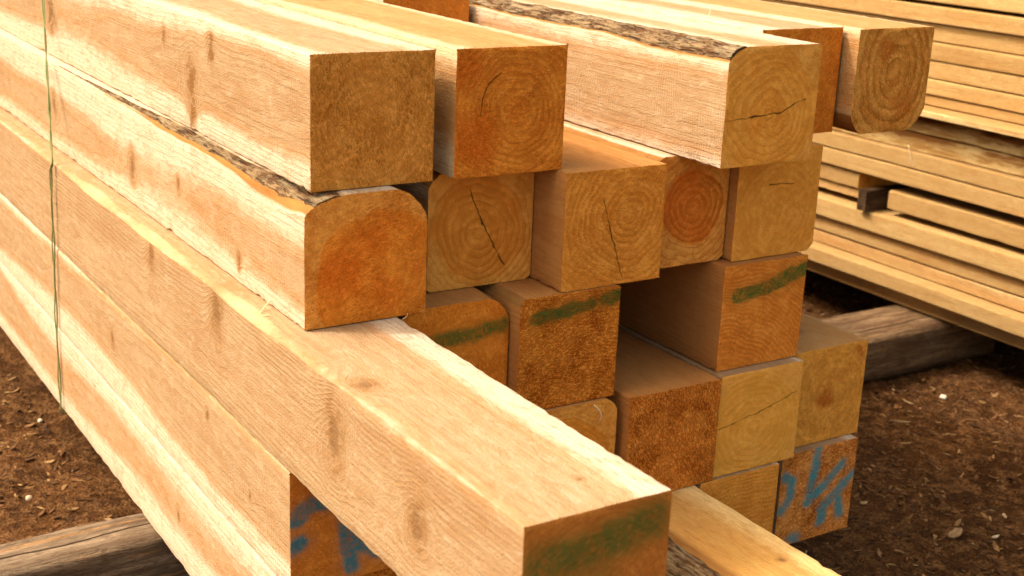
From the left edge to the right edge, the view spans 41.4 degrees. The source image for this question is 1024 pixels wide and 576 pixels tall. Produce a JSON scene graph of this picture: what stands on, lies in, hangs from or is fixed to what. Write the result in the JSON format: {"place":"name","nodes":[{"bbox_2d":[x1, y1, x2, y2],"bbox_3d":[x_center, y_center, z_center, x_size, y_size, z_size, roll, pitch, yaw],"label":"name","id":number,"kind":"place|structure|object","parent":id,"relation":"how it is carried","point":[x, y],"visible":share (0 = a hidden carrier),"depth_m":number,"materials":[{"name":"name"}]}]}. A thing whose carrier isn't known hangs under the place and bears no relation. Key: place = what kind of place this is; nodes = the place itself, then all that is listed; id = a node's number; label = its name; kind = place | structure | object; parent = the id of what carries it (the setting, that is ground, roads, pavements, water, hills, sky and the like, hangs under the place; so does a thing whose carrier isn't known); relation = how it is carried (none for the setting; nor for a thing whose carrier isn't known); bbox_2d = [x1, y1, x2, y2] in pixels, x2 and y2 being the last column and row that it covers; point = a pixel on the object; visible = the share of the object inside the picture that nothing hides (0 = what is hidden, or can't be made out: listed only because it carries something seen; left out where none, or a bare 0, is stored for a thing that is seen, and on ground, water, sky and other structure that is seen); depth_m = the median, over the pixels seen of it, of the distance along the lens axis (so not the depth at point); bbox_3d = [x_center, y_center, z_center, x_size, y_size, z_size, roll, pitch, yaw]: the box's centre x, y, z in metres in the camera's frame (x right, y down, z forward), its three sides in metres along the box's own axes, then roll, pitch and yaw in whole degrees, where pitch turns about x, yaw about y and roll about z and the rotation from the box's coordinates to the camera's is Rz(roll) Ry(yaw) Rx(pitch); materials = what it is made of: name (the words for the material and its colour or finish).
{"place":"outdoors","nodes":[
{"label":"outdoors","id":0,"kind":"place"},
{"bbox_2d":[0,269,1023,575],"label":"ground","id":1,"kind":"structure","parent":0,"point":[114,499],"depth_m":3.36,"materials":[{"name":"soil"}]},
{"bbox_2d":[0,513,189,575],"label":"bearer log","id":2,"kind":"object","parent":1,"relation":"on","point":[134,545],"visible":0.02,"depth_m":2.58,"materials":[{"name":"brown wood"}]},
{"bbox_2d":[0,262,396,575],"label":"square timber","id":3,"kind":"object","parent":2,"relation":"on","point":[197,532],"visible":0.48,"depth_m":2.71,"materials":[{"name":"brown wood"}]},
{"bbox_2d":[0,193,389,575],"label":"square timber","id":4,"kind":"object","parent":3,"relation":"on","point":[281,518],"visible":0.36,"depth_m":2.36,"materials":[{"name":"brown wood"}]},
{"bbox_2d":[0,106,672,575],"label":"square timber","id":5,"kind":"object","parent":4,"relation":"on","point":[398,446],"visible":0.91,"depth_m":1.80,"materials":[{"name":"brown wood"}]},
{"bbox_2d":[0,28,427,329],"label":"square timber","id":6,"kind":"object","parent":5,"relation":"on","point":[303,258],"visible":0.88,"depth_m":2.16,"materials":[{"name":"brown wood"}]},
{"bbox_2d":[0,0,436,192],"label":"square timber","id":7,"kind":"object","parent":6,"relation":"on","point":[311,104],"visible":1,"depth_m":2.10,"materials":[{"name":"brown wood"}]},
{"bbox_2d":[41,0,66,412],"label":"binding twine","id":8,"kind":"object","parent":7,"relation":"attached to","point":[51,193],"visible":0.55,"depth_m":3.04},
{"bbox_2d":[259,299,270,316],"bbox_3d":[-0.376,0.032,2.060,0.017,0.018,0.046,0,17,-7],"label":"splinter","id":9,"kind":"object","parent":6,"relation":"attached to","point":[263,308],"visible":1,"depth_m":2.06,"materials":[{"name":"beige wood"}]},
{"bbox_2d":[666,485,840,575],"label":"square timber","id":10,"kind":"object","parent":2,"relation":"on","point":[708,535],"visible":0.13,"depth_m":2.25,"materials":[{"name":"brown wood"}]},
{"bbox_2d":[543,397,617,453],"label":"square timber","id":11,"kind":"object","parent":10,"relation":"on","point":[582,418],"visible":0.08,"depth_m":2.31,"materials":[{"name":"brown wood"}]},
{"bbox_2d":[396,286,508,385],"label":"square timber","id":12,"kind":"object","parent":11,"relation":"on","point":[470,325],"visible":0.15,"depth_m":2.17,"materials":[{"name":"brown wood"}]},
{"bbox_2d":[391,170,535,292],"bbox_3d":[-1.108,-0.645,3.807,0.206,0.206,4.004,-8,20,-31],"label":"square timber","id":13,"kind":"object","parent":12,"relation":"on","point":[479,231],"visible":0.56,"depth_m":2.20,"materials":[{"name":"brown wood"}]},
{"bbox_2d":[255,0,568,179],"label":"square timber","id":14,"kind":"object","parent":13,"relation":"on","point":[499,103],"visible":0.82,"depth_m":2.11,"materials":[{"name":"brown wood"}]},
{"bbox_2d":[474,276,620,408],"bbox_3d":[-0.963,-0.445,3.855,0.210,0.209,4.004,-8,20,-31],"label":"square timber","id":15,"kind":"object","parent":11,"relation":"on","point":[562,348],"visible":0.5,"depth_m":2.24,"materials":[{"name":"brown wood"}]},
{"bbox_2d":[529,131,667,292],"bbox_3d":[-0.889,-0.646,3.840,0.209,0.206,4.003,-8,20,-31],"label":"square timber","id":16,"kind":"object","parent":15,"relation":"on","point":[598,214],"visible":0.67,"depth_m":2.23,"materials":[{"name":"brown wood"}]},
{"bbox_2d":[374,0,469,21],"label":"square timber","id":17,"kind":"object","parent":16,"relation":"on","point":[457,9],"visible":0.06,"depth_m":2.79,"materials":[{"name":"brown wood"}]},
{"bbox_2d":[605,328,721,489],"bbox_3d":[-0.771,-0.275,4.010,0.214,0.209,4.005,-8,20,-31],"label":"square timber","id":18,"kind":"object","parent":10,"relation":"on","point":[667,405],"visible":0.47,"depth_m":2.41,"materials":[{"name":"brown wood"}]},
{"bbox_2d":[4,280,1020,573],"bbox_3d":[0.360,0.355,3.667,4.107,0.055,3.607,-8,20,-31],"label":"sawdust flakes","id":19,"kind":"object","parent":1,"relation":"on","point":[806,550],"visible":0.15,"depth_m":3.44,"materials":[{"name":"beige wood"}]},
{"bbox_2d":[890,419,910,422],"bbox_3d":[1.061,0.363,3.695,0.055,0.006,0.004,3,22,23],"label":"wood chip","id":20,"kind":"object","parent":1,"relation":"on","point":[900,421],"visible":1,"depth_m":3.69,"materials":[{"name":"brown wood"}]},
{"bbox_2d":[818,304,994,381],"bbox_3d":[0.870,0.204,3.973,1.403,0.160,0.222,-8,20,-31],"label":"bearer log","id":21,"kind":"object","parent":1,"relation":"on","point":[902,339],"visible":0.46,"depth_m":4.08,"materials":[{"name":"brown wood"}]},
{"bbox_2d":[806,259,1023,349],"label":"plank","id":22,"kind":"object","parent":21,"relation":"on","point":[929,309],"visible":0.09,"depth_m":4.17,"materials":[{"name":"brown wood"}]},
{"bbox_2d":[799,240,1023,337],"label":"plank","id":23,"kind":"object","parent":22,"relation":"on","point":[999,316],"visible":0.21,"depth_m":4.11,"materials":[{"name":"beige wood"}]},
{"bbox_2d":[813,228,1023,312],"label":"plank","id":24,"kind":"object","parent":23,"relation":"on","point":[977,289],"visible":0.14,"depth_m":4.15,"materials":[{"name":"wood"}]},
{"bbox_2d":[814,214,1023,296],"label":"plank","id":25,"kind":"object","parent":24,"relation":"on","point":[1000,281],"visible":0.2,"depth_m":4.13,"materials":[{"name":"wood"}]},
{"bbox_2d":[816,187,1023,280],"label":"plank","id":26,"kind":"object","parent":25,"relation":"on","point":[991,254],"visible":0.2,"depth_m":4.10,"materials":[{"name":"beige wood"}]},
{"bbox_2d":[819,178,897,197],"bbox_3d":[0.577,-0.660,5.417,0.292,0.037,2.503,-8,20,-31],"label":"plank","id":27,"kind":"object","parent":26,"relation":"on","point":[839,187],"visible":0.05,"depth_m":4.41,"materials":[{"name":"beige wood"}]},
{"bbox_2d":[820,162,899,188],"bbox_3d":[0.567,-0.701,5.399,0.293,0.059,2.503,-8,20,-31],"label":"plank","id":28,"kind":"object","parent":27,"relation":"on","point":[847,177],"visible":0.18,"depth_m":4.37,"materials":[{"name":"beige wood"}]},
{"bbox_2d":[812,142,1023,217],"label":"plank","id":29,"kind":"object","parent":28,"relation":"on","point":[965,192],"visible":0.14,"depth_m":4.07,"materials":[{"name":"beige wood"}]},
{"bbox_2d":[812,130,1023,197],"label":"plank","id":30,"kind":"object","parent":29,"relation":"on","point":[1002,182],"visible":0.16,"depth_m":4.07,"materials":[{"name":"beige wood"}]},
{"bbox_2d":[832,126,1023,176],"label":"plank","id":31,"kind":"object","parent":30,"relation":"on","point":[970,154],"visible":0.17,"depth_m":4.00,"materials":[{"name":"beige wood"}]},
{"bbox_2d":[906,116,1023,156],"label":"plank","id":32,"kind":"object","parent":31,"relation":"on","point":[1011,145],"visible":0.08,"depth_m":3.94,"materials":[{"name":"brown wood"}]},
{"bbox_2d":[920,104,1023,138],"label":"plank","id":33,"kind":"object","parent":32,"relation":"on","point":[976,121],"visible":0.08,"depth_m":3.84,"materials":[{"name":"beige wood"}]},
{"bbox_2d":[925,94,1023,124],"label":"plank","id":34,"kind":"object","parent":33,"relation":"on","point":[977,109],"visible":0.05,"depth_m":3.90,"materials":[{"name":"wood"}]},
{"bbox_2d":[926,78,1023,113],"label":"plank","id":35,"kind":"object","parent":34,"relation":"on","point":[982,96],"visible":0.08,"depth_m":3.88,"materials":[{"name":"beige wood"}]},
{"bbox_2d":[928,60,1023,95],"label":"plank","id":36,"kind":"object","parent":35,"relation":"on","point":[986,79],"visible":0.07,"depth_m":3.88,"materials":[{"name":"wood"}]},
{"bbox_2d":[930,41,1023,75],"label":"plank","id":37,"kind":"object","parent":36,"relation":"on","point":[997,61],"visible":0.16,"depth_m":3.86,"materials":[{"name":"wood"}]},
{"bbox_2d":[761,0,1023,55],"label":"plank","id":38,"kind":"object","parent":37,"relation":"on","point":[992,41],"visible":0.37,"depth_m":3.91,"materials":[{"name":"beige wood"}]},
{"bbox_2d":[783,0,1023,36],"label":"plank","id":39,"kind":"object","parent":38,"relation":"on","point":[1010,23],"visible":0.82,"depth_m":3.97,"materials":[{"name":"beige wood"}]},
{"bbox_2d":[921,0,1023,13],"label":"plank","id":40,"kind":"object","parent":39,"relation":"on","point":[1014,6],"visible":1,"depth_m":3.80,"materials":[{"name":"wood"}]},
{"bbox_2d":[857,184,909,210],"bbox_3d":[1.526,-0.340,4.519,1.003,0.074,0.041,-8,20,-31],"label":"sticker","id":41,"kind":"object","parent":26,"relation":"on","point":[873,198],"visible":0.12,"depth_m":4.27,"materials":[{"name":"brown wood"}]},
{"bbox_2d":[887,187,1023,248],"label":"plank","id":42,"kind":"object","parent":26,"relation":"on","point":[992,224],"visible":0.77,"depth_m":4.02,"materials":[{"name":"wood"}]},
{"bbox_2d":[940,394,946,399],"bbox_3d":[1.245,0.315,3.905,0.019,0.015,0.022,-8,20,-31],"label":"pebble","id":43,"kind":"object","parent":1,"relation":"on","point":[943,397],"visible":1,"depth_m":3.90,"materials":[{"name":"stone"}]},
{"bbox_2d":[948,528,961,538],"bbox_3d":[1.005,0.556,3.069,0.050,0.007,0.023,-20,33,-38],"label":"wood chip","id":44,"kind":"object","parent":1,"relation":"on","point":[954,533],"visible":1,"depth_m":3.07,"materials":[{"name":"beige wood"}]},
{"bbox_3d":[-1.681,-0.291,5.213,1.503,0.159,0.207,-8,20,-31],"label":"bearer log","id":45,"kind":"object","parent":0,"visible":0},
{"bbox_2d":[694,462,779,532],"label":"square timber","id":46,"kind":"object","parent":45,"relation":"on","point":[750,494],"visible":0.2,"depth_m":2.55,"materials":[{"name":"brown wood"}]},
{"bbox_2d":[618,324,803,478],"bbox_3d":[-0.599,-0.303,4.123,0.208,0.205,4.003,-8,20,-31],"label":"square timber","id":47,"kind":"object","parent":46,"relation":"on","point":[758,414],"visible":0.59,"depth_m":2.52,"materials":[{"name":"brown wood"}]},
{"bbox_2d":[615,252,807,372],"bbox_3d":[-0.599,-0.501,4.085,0.205,0.205,4.003,-8,20,-31],"label":"square timber","id":48,"kind":"object","parent":47,"relation":"on","point":[720,314],"visible":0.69,"depth_m":2.49,"materials":[{"name":"brown wood"}]},
{"bbox_2d":[563,120,730,268],"bbox_3d":[-0.749,-0.682,3.974,0.183,0.206,4.003,-8,20,-31],"label":"square timber","id":49,"kind":"object","parent":48,"relation":"on","point":[695,207],"visible":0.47,"depth_m":2.38,"materials":[{"name":"brown wood"}]},
{"bbox_2d":[469,0,821,168],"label":"square timber","id":50,"kind":"object","parent":49,"relation":"on","point":[718,96],"visible":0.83,"depth_m":2.31,"materials":[{"name":"brown wood"}]},
{"bbox_2d":[721,143,824,262],"bbox_3d":[-0.577,-0.701,4.055,0.205,0.206,4.003,-8,20,-31],"label":"square timber","id":51,"kind":"object","parent":48,"relation":"on","point":[771,209],"visible":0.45,"depth_m":2.45,"materials":[{"name":"brown wood"}]},
{"bbox_2d":[581,0,843,133],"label":"square timber","id":52,"kind":"object","parent":51,"relation":"on","point":[828,38],"visible":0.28,"depth_m":2.57,"materials":[{"name":"brown wood"}]},
{"bbox_2d":[772,434,858,543],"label":"square timber","id":53,"kind":"object","parent":45,"relation":"on","point":[814,487],"visible":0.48,"depth_m":2.68,"materials":[{"name":"brown wood"}]},
{"bbox_2d":[793,313,868,447],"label":"square timber","id":54,"kind":"object","parent":53,"relation":"on","point":[834,358],"visible":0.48,"depth_m":2.66,"materials":[{"name":"brown wood"}]},
{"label":"square timber","id":55,"kind":"object","parent":54,"relation":"on","visible":0},
{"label":"square timber","id":56,"kind":"object","parent":55,"relation":"on","visible":0},
{"bbox_2d":[681,0,934,133],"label":"square timber","id":57,"kind":"object","parent":56,"relation":"on","point":[883,72],"visible":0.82,"depth_m":2.59,"materials":[{"name":"brown wood"}]}
]}

